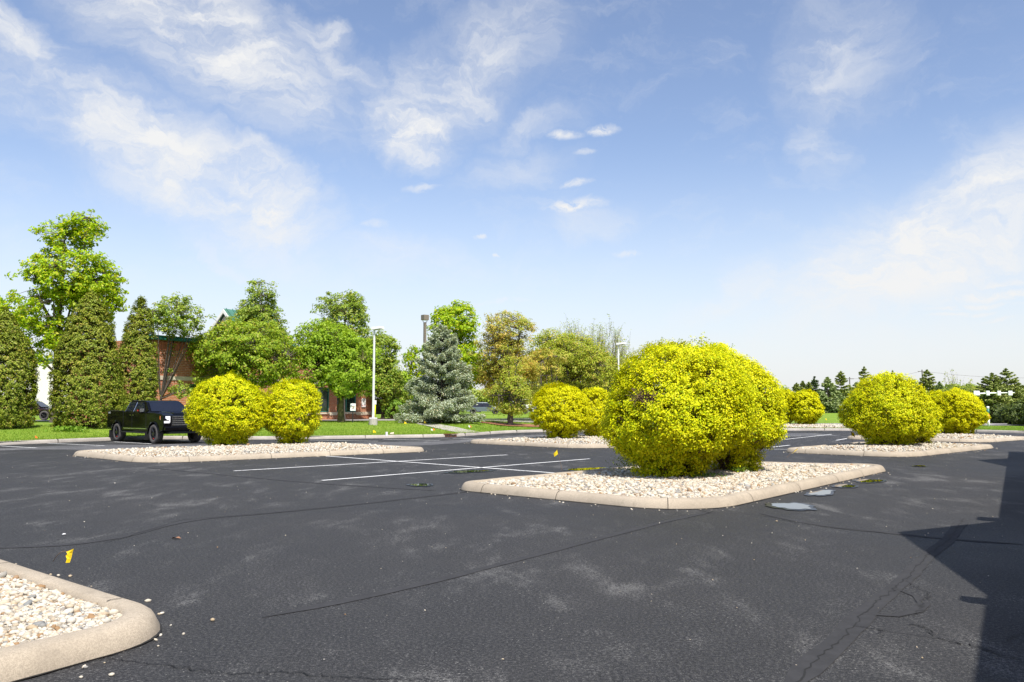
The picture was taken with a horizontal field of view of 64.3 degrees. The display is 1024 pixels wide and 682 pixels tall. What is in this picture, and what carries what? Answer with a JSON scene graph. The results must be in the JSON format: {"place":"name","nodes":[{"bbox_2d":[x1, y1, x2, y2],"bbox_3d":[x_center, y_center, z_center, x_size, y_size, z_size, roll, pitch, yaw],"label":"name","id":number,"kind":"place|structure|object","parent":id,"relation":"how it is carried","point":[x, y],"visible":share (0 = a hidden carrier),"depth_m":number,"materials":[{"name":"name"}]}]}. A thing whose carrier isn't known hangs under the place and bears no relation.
{"place":"outdoors","nodes":[
{"label":"outdoors","id":0,"kind":"place"},
{"bbox_2d":[0,571,122,647],"bbox_3d":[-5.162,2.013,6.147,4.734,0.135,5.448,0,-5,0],"label":"gravel","id":1,"kind":"structure","parent":0,"point":[52,611],"depth_m":6.00,"materials":[{"name":"beige gravel"}]},
{"bbox_2d":[375,399,406,417],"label":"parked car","id":2,"kind":"object","parent":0,"point":[378,410],"visible":0.02,"depth_m":66.84,"materials":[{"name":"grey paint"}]},
{"bbox_2d":[416,423,469,432],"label":"footpath","id":3,"kind":"structure","parent":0,"point":[452,428],"depth_m":48.03,"materials":[{"name":"concrete"}]},
{"bbox_2d":[0,431,1023,681],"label":"parking lot","id":4,"kind":"structure","parent":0,"point":[644,605],"depth_m":8.37,"materials":[{"name":"black asphalt"}]},
{"bbox_2d":[53,549,73,562],"bbox_3d":[-4.152,1.987,7.532,0.062,0.232,0.874,3,-6,-36],"label":"marker flag","id":5,"kind":"object","parent":4,"relation":"on","point":[69,555],"visible":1,"depth_m":7.23,"materials":[{"name":"plastic"}]},
{"bbox_2d":[0,559,159,681],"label":"kerb","id":6,"kind":"structure","parent":4,"relation":"on","point":[135,624],"depth_m":5.42,"materials":[{"name":"concrete"}]},
{"bbox_2d":[11,624,161,681],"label":"kerb seam","id":7,"kind":"object","parent":4,"relation":"on","point":[157,634],"visible":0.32,"depth_m":5.33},
{"bbox_2d":[107,399,201,443],"bbox_3d":[-16.311,3.624,37.294,6.090,1.960,2.540,-4,-6,42],"label":"pickup truck","id":8,"kind":"object","parent":4,"relation":"on","point":[154,421],"visible":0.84,"depth_m":36.23,"materials":[{"name":"black paint"}]},
{"bbox_2d":[73,442,423,462],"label":"kerb","id":9,"kind":"structure","parent":4,"relation":"on","point":[115,457],"depth_m":25.37,"materials":[{"name":"concrete"}]},
{"bbox_2d":[87,442,413,456],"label":"gravel","id":10,"kind":"structure","parent":4,"relation":"on","point":[222,449],"depth_m":27.03,"materials":[{"name":"white gravel"}]},
{"bbox_2d":[182,369,270,445],"bbox_3d":[-10.439,2.457,30.114,2.900,2.868,3.080,-2,-5,24],"label":"golden bush","id":11,"kind":"object","parent":10,"relation":"on","point":[207,417],"visible":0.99,"depth_m":29.29,"materials":[{"name":"yellow plant"}]},
{"bbox_2d":[261,377,322,443],"bbox_3d":[-8.460,2.675,31.219,2.539,2.578,2.456,0,-5,0],"label":"golden bush","id":12,"kind":"object","parent":10,"relation":"on","point":[288,394],"visible":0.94,"depth_m":30.60,"materials":[{"name":"yellow plant"}]},
{"bbox_2d":[406,483,432,486],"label":"puddle","id":13,"kind":"object","parent":4,"relation":"on","point":[423,484],"visible":1,"depth_m":16.87,"materials":[{"name":"liquid"}]},
{"bbox_2d":[0,433,839,449],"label":"worn pavement","id":14,"kind":"structure","parent":4,"relation":"on","point":[81,447],"depth_m":34.41,"materials":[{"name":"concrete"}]},
{"bbox_2d":[9,434,846,479],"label":"road markings","id":15,"kind":"object","parent":4,"relation":"on","point":[413,462],"visible":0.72,"depth_m":23.08,"materials":[{"name":"paint"}]},
{"bbox_2d":[444,470,493,472],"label":"puddle","id":16,"kind":"object","parent":4,"relation":"on","point":[465,471],"visible":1,"depth_m":20.19,"materials":[{"name":"liquid"}]},
{"bbox_2d":[7,442,989,677],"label":"loose pebbles","id":17,"kind":"object","parent":4,"relation":"on","point":[155,639],"visible":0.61,"depth_m":7.94,"materials":[{"name":"stone"}]},
{"bbox_2d":[0,467,1012,681],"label":"crack sealant","id":18,"kind":"object","parent":4,"relation":"on","point":[828,658],"visible":1,"depth_m":7.22,"materials":[{"name":"black asphalt"}]},
{"bbox_2d":[0,428,1023,444],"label":"kerb","id":19,"kind":"structure","parent":4,"relation":"on","point":[336,437],"depth_m":40.85,"materials":[{"name":"concrete"}]},
{"bbox_2d":[470,438,614,447],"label":"kerb","id":20,"kind":"structure","parent":4,"relation":"on","point":[514,443],"depth_m":32.66,"materials":[{"name":"concrete"}]},
{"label":"gravel base","id":21,"kind":"structure","parent":20,"relation":"on","visible":0},
{"bbox_2d":[478,435,610,443],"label":"gravel","id":22,"kind":"structure","parent":21,"relation":"on","point":[585,439],"depth_m":34.22,"materials":[{"name":"gravel"}]},
{"bbox_2d":[574,386,609,436],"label":"golden bush","id":23,"kind":"object","parent":22,"relation":"on","point":[594,397],"visible":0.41,"depth_m":37.88,"materials":[{"name":"plant"}]},
{"bbox_2d":[528,381,591,438],"bbox_3d":[2.127,3.054,36.088,2.868,2.614,2.854,0,-5,0],"label":"golden bush","id":24,"kind":"object","parent":21,"relation":"on","point":[559,421],"visible":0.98,"depth_m":35.33,"materials":[{"name":"yellow plant"}]},
{"bbox_2d":[108,492,1023,681],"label":"pavement cracks","id":25,"kind":"object","parent":4,"relation":"on","point":[803,676],"visible":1,"depth_m":5.78,"materials":[{"name":"asphalt"}]},
{"bbox_2d":[565,467,611,470],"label":"puddle","id":26,"kind":"object","parent":4,"relation":"on","point":[580,469],"visible":0.79,"depth_m":21.15,"materials":[{"name":"liquid"}]},
{"bbox_2d":[460,472,880,508],"bbox_3d":[4.334,3.084,18.190,5.441,0.001,10.740,-4,-6,41],"label":"kerb seam","id":27,"kind":"object","parent":4,"relation":"on","point":[701,508],"visible":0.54,"depth_m":14.54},
{"bbox_2d":[461,461,885,508],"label":"kerb","id":28,"kind":"structure","parent":4,"relation":"on","point":[739,498],"depth_m":14.44,"materials":[{"name":"concrete"}]},
{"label":"gravel base","id":29,"kind":"structure","parent":28,"relation":"on","visible":0},
{"bbox_2d":[605,456,638,469],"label":"weed","id":30,"kind":"object","parent":29,"relation":"on","point":[624,465],"visible":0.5,"depth_m":18.99,"materials":[{"name":"plant"}]},
{"bbox_2d":[478,462,869,497],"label":"gravel","id":31,"kind":"structure","parent":29,"relation":"on","point":[624,481],"depth_m":15.88,"materials":[{"name":"beige gravel"}]},
{"bbox_2d":[687,341,789,471],"bbox_3d":[4.955,1.482,18.648,2.674,2.974,2.757,0,-5,0],"label":"golden bush","id":32,"kind":"object","parent":31,"relation":"on","point":[768,431],"visible":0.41,"depth_m":17.91,"materials":[{"name":"yellow plant"}]},
{"bbox_2d":[597,332,758,477],"bbox_3d":[3.441,1.325,17.111,3.314,3.070,3.138,0,-5,0],"label":"golden bush","id":33,"kind":"object","parent":29,"relation":"on","point":[674,439],"visible":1,"depth_m":16.31,"materials":[{"name":"yellow plant"}]},
{"bbox_2d":[700,472,726,476],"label":"weed","id":34,"kind":"object","parent":29,"relation":"on","point":[712,474],"visible":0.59,"depth_m":16.70,"materials":[{"name":"green plant"}]},
{"bbox_2d":[729,466,753,471],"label":"weed","id":35,"kind":"object","parent":29,"relation":"on","point":[741,468],"visible":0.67,"depth_m":17.86,"materials":[{"name":"green plant"}]},
{"bbox_2d":[765,502,816,509],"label":"puddle","id":36,"kind":"object","parent":4,"relation":"on","point":[795,506],"visible":1,"depth_m":13.23,"materials":[{"name":"liquid"}]},
{"bbox_2d":[804,489,835,495],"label":"puddle","id":37,"kind":"object","parent":4,"relation":"on","point":[823,492],"visible":1,"depth_m":15.32,"materials":[{"name":"liquid"}]},
{"bbox_2d":[832,484,858,487],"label":"puddle","id":38,"kind":"object","parent":4,"relation":"on","point":[845,485],"visible":1,"depth_m":16.66,"materials":[{"name":"liquid"}]},
{"bbox_2d":[852,479,886,482],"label":"puddle","id":39,"kind":"object","parent":4,"relation":"on","point":[869,480],"visible":1,"depth_m":17.77,"materials":[{"name":"liquid"}]},
{"bbox_2d":[786,442,992,456],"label":"kerb","id":40,"kind":"structure","parent":4,"relation":"on","point":[896,454],"depth_m":27.45,"materials":[{"name":"concrete"}]},
{"bbox_2d":[847,435,1023,441],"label":"kerb","id":41,"kind":"structure","parent":4,"relation":"on","point":[857,437],"depth_m":37.09,"materials":[{"name":"concrete"}]},
{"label":"gravel base","id":42,"kind":"structure","parent":41,"relation":"on","visible":0},
{"bbox_2d":[859,433,1018,438],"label":"gravel","id":43,"kind":"structure","parent":42,"relation":"on","point":[963,436],"depth_m":38.54,"materials":[{"name":"gravel"}]},
{"bbox_2d":[926,389,959,432],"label":"golden bush","id":44,"kind":"object","parent":43,"relation":"on","point":[934,395],"visible":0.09,"depth_m":43.06,"materials":[{"name":"plant"}]},
{"bbox_2d":[935,387,990,433],"bbox_3d":[22.866,3.569,41.568,2.492,2.439,2.583,3,-5,-33],"label":"golden bush","id":45,"kind":"object","parent":43,"relation":"on","point":[970,404],"visible":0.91,"depth_m":40.90,"materials":[{"name":"yellow plant"}]},
{"bbox_2d":[0,408,1023,441],"bbox_3d":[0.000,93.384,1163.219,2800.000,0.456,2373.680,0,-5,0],"label":"lawn","id":46,"kind":"structure","parent":0,"point":[831,417],"depth_m":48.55,"materials":[{"name":"green plant"}]},
{"bbox_2d":[0,304,40,427],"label":"arborvitae tree","id":47,"kind":"object","parent":46,"relation":"on","point":[17,369],"visible":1,"depth_m":40.12,"materials":[{"name":"green plant"}]},
{"bbox_2d":[0,359,67,407],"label":"white building","id":48,"kind":"structure","parent":46,"relation":"on","point":[43,386],"depth_m":91.97,"materials":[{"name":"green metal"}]},
{"bbox_2d":[45,425,78,431],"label":"weed","id":49,"kind":"object","parent":46,"relation":"on","point":[60,428],"visible":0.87,"depth_m":39.83,"materials":[{"name":"green plant"}]},
{"bbox_2d":[0,209,131,422],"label":"maple tree","id":50,"kind":"object","parent":46,"relation":"on","point":[75,289],"visible":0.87,"depth_m":51.79,"materials":[{"name":"green plant"}]},
{"bbox_2d":[57,426,90,432],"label":"weed","id":51,"kind":"object","parent":46,"relation":"on","point":[73,428],"visible":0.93,"depth_m":39.98,"materials":[{"name":"green plant"}]},
{"bbox_2d":[46,289,127,427],"bbox_3d":[-22.345,0.892,43.018,3.826,7.348,3.669,4,-6,-40],"label":"arborvitae tree","id":52,"kind":"object","parent":46,"relation":"on","point":[79,338],"visible":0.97,"depth_m":42.11,"materials":[{"name":"green plant"}]},
{"bbox_2d":[117,296,160,409],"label":"arborvitae tree","id":53,"kind":"object","parent":46,"relation":"on","point":[140,382],"visible":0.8,"depth_m":45.67,"materials":[{"name":"green plant"}]},
{"bbox_2d":[145,291,206,399],"bbox_3d":[-20.479,0.951,49.176,3.907,8.070,3.844,0,-5,0],"label":"ornamental tree","id":54,"kind":"object","parent":46,"relation":"on","point":[179,309],"visible":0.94,"depth_m":48.81,"materials":[{"name":"green plant"}]},
{"bbox_2d":[71,308,372,421],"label":"brick building","id":55,"kind":"structure","parent":46,"relation":"on","point":[329,409],"depth_m":50.88,"materials":[{"name":"red brick"}]},
{"bbox_2d":[189,384,196,409],"bbox_3d":[-19.706,3.642,51.273,0.100,1.830,1.600,-3,-5,32],"label":"window","id":56,"kind":"structure","parent":55,"relation":"in","point":[192,385],"depth_m":50.88,"materials":[{"name":"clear glass"}]},
{"bbox_2d":[315,387,328,411],"bbox_3d":[-14.247,4.331,59.980,0.100,1.830,2.000,-3,-5,32],"label":"window","id":57,"kind":"structure","parent":55,"relation":"in","point":[325,402],"depth_m":60.51,"materials":[{"name":"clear glass"}]},
{"bbox_2d":[337,393,355,411],"bbox_3d":[-12.737,4.521,62.389,0.100,1.830,2.100,-3,-5,32],"label":"window","id":58,"kind":"structure","parent":55,"relation":"in","point":[347,402],"depth_m":62.63,"materials":[{"name":"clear glass"}]},
{"bbox_2d":[361,398,365,406],"bbox_3d":[-11.631,4.832,63.840,0.056,0.690,0.440,-3,-5,32],"label":"wall sign","id":59,"kind":"object","parent":55,"relation":"attached to","point":[363,402],"visible":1,"depth_m":63.80,"materials":[{"name":"white paint"}]},
{"bbox_2d":[183,314,306,408],"bbox_3d":[-16.570,1.708,50.552,6.234,6.883,6.124,-4,-6,39],"label":"crabapple tree","id":60,"kind":"object","parent":46,"relation":"on","point":[242,349],"visible":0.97,"depth_m":49.73,"materials":[{"name":"green plant"}]},
{"bbox_2d":[223,278,293,339],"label":"pear tree","id":61,"kind":"object","parent":46,"relation":"on","point":[257,311],"visible":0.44,"depth_m":57.99,"materials":[{"name":"green plant"}]},
{"bbox_2d":[282,318,384,421],"bbox_3d":[-11.622,1.902,52.893,6.681,6.781,5.033,-2,-5,20],"label":"crabapple tree","id":62,"kind":"object","parent":46,"relation":"on","point":[332,351],"visible":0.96,"depth_m":52.09,"materials":[{"name":"green plant"}]},
{"bbox_2d":[310,289,378,419],"bbox_3d":[-12.384,0.928,60.070,5.218,9.828,4.708,0,-5,0],"label":"pear tree","id":63,"kind":"object","parent":46,"relation":"on","point":[356,306],"visible":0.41,"depth_m":59.81,"materials":[{"name":"green plant"}]},
{"bbox_2d":[350,402,355,421],"bbox_3d":[-10.119,4.551,51.760,0.340,1.300,0.085,1,-5,-17],"label":"sign post","id":64,"kind":"object","parent":46,"relation":"on","point":[352,406],"visible":0.95,"depth_m":51.74,"materials":[{"name":"white metal"}]},
{"bbox_2d":[369,326,383,424],"bbox_3d":[-8.274,2.160,49.546,0.884,6.080,0.536,-2,-5,29],"label":"light pole","id":65,"kind":"object","parent":46,"relation":"on","point":[373,421],"visible":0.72,"depth_m":49.54,"materials":[{"name":"metal"}]},
{"bbox_2d":[364,329,411,418],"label":"pear tree","id":66,"kind":"object","parent":46,"relation":"on","point":[389,387],"visible":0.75,"depth_m":63.49,"materials":[{"name":"green plant"}]},
{"bbox_2d":[381,397,405,418],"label":"shrub","id":67,"kind":"object","parent":46,"relation":"on","point":[393,412],"visible":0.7,"depth_m":63.26,"materials":[{"name":"green plant"}]},
{"bbox_2d":[401,369,413,406],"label":"tree","id":68,"kind":"object","parent":46,"relation":"on","point":[406,377],"visible":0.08,"depth_m":77.19,"materials":[{"name":"green plant"}]},
{"bbox_2d":[421,315,428,358],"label":"shoebox lamp","id":69,"kind":"object","parent":46,"relation":"on","point":[425,317],"visible":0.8,"depth_m":72.20,"materials":[{"name":"grey metal"}]},
{"bbox_2d":[393,324,485,423],"bbox_3d":[-4.619,2.154,53.115,5.324,6.560,5.915,-4,-6,41],"label":"blue spruce","id":70,"kind":"object","parent":46,"relation":"on","point":[453,387],"visible":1,"depth_m":52.25,"materials":[{"name":"green plant"}]},
{"bbox_2d":[401,299,487,413],"bbox_3d":[-4.996,1.397,64.036,7.559,9.516,5.111,0,-5,0],"label":"maple tree","id":71,"kind":"object","parent":46,"relation":"on","point":[463,327],"visible":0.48,"depth_m":63.76,"materials":[{"name":"green plant"}]},
{"bbox_2d":[444,388,499,411],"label":"distant tree","id":72,"kind":"object","parent":46,"relation":"on","point":[478,394],"visible":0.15,"depth_m":128.30,"materials":[{"name":"green plant"}]},
{"bbox_2d":[466,402,497,413],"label":"parked car","id":73,"kind":"object","parent":46,"relation":"on","point":[481,406],"visible":0.58,"depth_m":98.81,"materials":[{"name":"grey paint"}]},
{"bbox_2d":[483,422,538,426],"bbox_3d":[0.421,5.554,54.520,5.125,0.305,2.580,0,-5,0],"label":"mulch patch","id":74,"kind":"object","parent":46,"relation":"on","point":[517,424],"visible":0.59,"depth_m":54.34,"materials":[{"name":"soil"}]},
{"bbox_2d":[484,345,532,424],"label":"vine covered tree","id":75,"kind":"object","parent":74,"relation":"on","point":[505,402],"visible":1,"depth_m":54.05,"materials":[{"name":"green plant"}]},
{"bbox_2d":[466,310,568,419],"bbox_3d":[0.704,1.822,60.332,7.398,8.142,6.130,3,-5,-30],"label":"tree","id":76,"kind":"object","parent":46,"relation":"on","point":[539,364],"visible":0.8,"depth_m":59.56,"materials":[{"name":"green plant"}]},
{"bbox_2d":[524,327,622,390],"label":"hawthorn tree","id":77,"kind":"object","parent":46,"relation":"on","point":[564,345],"visible":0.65,"depth_m":66.83,"materials":[{"name":"green plant"}]},
{"bbox_2d":[537,313,639,399],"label":"twiggy tree","id":78,"kind":"object","parent":46,"relation":"on","point":[621,357],"visible":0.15,"depth_m":70.22,"materials":[{"name":"green plant"}]},
{"bbox_2d":[601,322,638,391],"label":"twiggy tree","id":79,"kind":"object","parent":46,"relation":"on","point":[619,350],"visible":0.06,"depth_m":73.88,"materials":[{"name":"green plant"}]},
{"bbox_2d":[616,342,625,369],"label":"light pole","id":80,"kind":"object","parent":46,"relation":"on","point":[621,343],"visible":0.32,"depth_m":67.02,"materials":[{"name":"metal"}]},
{"bbox_2d":[792,383,806,409],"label":"distant conifer","id":81,"kind":"object","parent":46,"relation":"on","point":[795,387],"visible":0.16,"depth_m":187.34,"materials":[{"name":"green plant"}]},
{"bbox_2d":[800,381,804,388],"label":"distant conifer","id":82,"kind":"object","parent":46,"relation":"on","point":[802,385],"visible":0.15,"depth_m":191.52,"materials":[{"name":"green plant"}]},
{"bbox_2d":[785,388,824,423],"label":"golden bush","id":83,"kind":"object","parent":46,"relation":"on","point":[809,399],"visible":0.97,"depth_m":57.35,"materials":[{"name":"yellow plant"}]},
{"bbox_2d":[805,382,813,411],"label":"distant conifer","id":84,"kind":"object","parent":46,"relation":"on","point":[808,385],"visible":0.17,"depth_m":189.51,"materials":[{"name":"green plant"}]},
{"bbox_2d":[780,423,844,427],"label":"gravel","id":85,"kind":"structure","parent":46,"relation":"on","point":[790,425],"depth_m":54.52,"materials":[{"name":"gravel"}]},
{"bbox_2d":[777,388,798,423],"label":"golden bush","id":86,"kind":"object","parent":85,"relation":"on","point":[788,393],"visible":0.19,"depth_m":58.60,"materials":[{"name":"plant"}]},
{"bbox_2d":[810,376,822,391],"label":"distant conifer","id":87,"kind":"object","parent":46,"relation":"on","point":[814,384],"visible":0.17,"depth_m":199.48,"materials":[{"name":"green plant"}]},
{"bbox_2d":[816,377,844,412],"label":"distant conifer","id":88,"kind":"object","parent":46,"relation":"on","point":[831,405],"visible":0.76,"depth_m":163.77,"materials":[{"name":"green plant"}]},
{"bbox_2d":[829,371,854,408],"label":"distant conifer","id":89,"kind":"object","parent":46,"relation":"on","point":[841,380],"visible":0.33,"depth_m":189.12,"materials":[{"name":"green plant"}]},
{"bbox_2d":[858,366,871,396],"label":"distant conifer","id":90,"kind":"object","parent":46,"relation":"on","point":[863,371],"visible":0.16,"depth_m":204.72,"materials":[{"name":"green plant"}]},
{"bbox_2d":[914,369,944,395],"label":"distant conifer","id":91,"kind":"object","parent":46,"relation":"on","point":[926,382],"visible":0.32,"depth_m":194.35,"materials":[{"name":"green plant"}]},
{"bbox_2d":[932,381,943,401],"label":"distant conifer","id":92,"kind":"object","parent":46,"relation":"on","point":[939,385],"visible":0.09,"depth_m":184.63,"materials":[{"name":"green plant"}]},
{"bbox_2d":[933,370,980,392],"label":"twiggy tree","id":93,"kind":"object","parent":46,"relation":"on","point":[957,384],"visible":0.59,"depth_m":188.91,"materials":[{"name":"green plant"}]},
{"bbox_2d":[944,382,976,390],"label":"distant tree","id":94,"kind":"object","parent":46,"relation":"on","point":[958,386],"visible":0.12,"depth_m":213.39,"materials":[{"name":"green plant"}]},
{"bbox_2d":[986,406,989,426],"bbox_3d":[33.962,5.386,58.056,0.170,1.453,0.162,0,-5,0],"label":"marker post","id":95,"kind":"object","parent":46,"relation":"on","point":[988,424],"visible":0.57,"depth_m":58.00,"materials":[{"name":"white paint"}]},
{"bbox_2d":[973,391,1014,394],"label":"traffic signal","id":96,"kind":"object","parent":46,"relation":"on","point":[989,392],"visible":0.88,"depth_m":164.35,"materials":[{"name":"white paint"}]},
{"bbox_2d":[975,372,1018,406],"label":"distant conifer","id":97,"kind":"object","parent":46,"relation":"on","point":[994,386],"visible":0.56,"depth_m":188.64,"materials":[{"name":"green plant"}]},
{"bbox_2d":[985,401,1013,422],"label":"shrub","id":98,"kind":"object","parent":46,"relation":"on","point":[994,409],"visible":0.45,"depth_m":67.48,"materials":[{"name":"plant"}]},
{"bbox_2d":[986,368,1023,405],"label":"distant conifer","id":99,"kind":"object","parent":46,"relation":"on","point":[1017,386],"visible":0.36,"depth_m":194.69,"materials":[{"name":"green plant"}]},
{"bbox_2d":[997,400,1023,424],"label":"shrub","id":100,"kind":"object","parent":46,"relation":"on","point":[1010,417],"visible":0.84,"depth_m":62.41,"materials":[{"name":"plant"}]},
{"bbox_2d":[1015,404,1023,421],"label":"shrub","id":101,"kind":"object","parent":46,"relation":"on","point":[1021,410],"visible":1,"depth_m":60.27,"materials":[{"name":"plant"}]},
{"bbox_2d":[0,0,1023,405],"label":"sky","id":102,"kind":"structure","parent":0,"point":[821,189],"materials":[{"name":"blue"}]},
{"bbox_2d":[36,418,1013,424],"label":"driveway","id":103,"kind":"structure","parent":0,"point":[533,421],"depth_m":61.26,"materials":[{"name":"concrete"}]},
{"bbox_2d":[5,401,64,419],"bbox_3d":[-35.358,5.088,59.785,4.340,1.420,1.828,1,-5,-8],"label":"parked car","id":104,"kind":"object","parent":103,"relation":"on","point":[43,411],"visible":0.2,"depth_m":59.11,"materials":[{"name":"paint"}]},
{"bbox_2d":[374,400,376,417],"bbox_3d":[-10.508,5.280,62.278,0.260,1.490,0.220,0,-5,0],"label":"bollard","id":105,"kind":"object","parent":103,"relation":"on","point":[375,409],"visible":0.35,"depth_m":62.21,"materials":[{"name":"yellow paint"}]},
{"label":"gravel base","id":106,"kind":"structure","parent":0,"visible":0},
{"bbox_2d":[801,441,982,451],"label":"gravel","id":107,"kind":"structure","parent":106,"relation":"on","point":[859,446],"depth_m":28.62,"materials":[{"name":"white gravel"}]},
{"bbox_2d":[837,370,937,444],"bbox_3d":[13.924,2.484,30.228,3.507,2.815,3.421,0,-5,0],"label":"golden bush","id":108,"kind":"object","parent":107,"relation":"on","point":[886,416],"visible":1,"depth_m":29.36,"materials":[{"name":"yellow plant"}]},
{"bbox_2d":[903,400,944,443],"bbox_3d":[15.618,3.045,31.344,1.886,1.872,1.817,0,-5,0],"label":"golden bush","id":109,"kind":"object","parent":107,"relation":"on","point":[936,430],"visible":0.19,"depth_m":30.82,"materials":[{"name":"yellow plant"}]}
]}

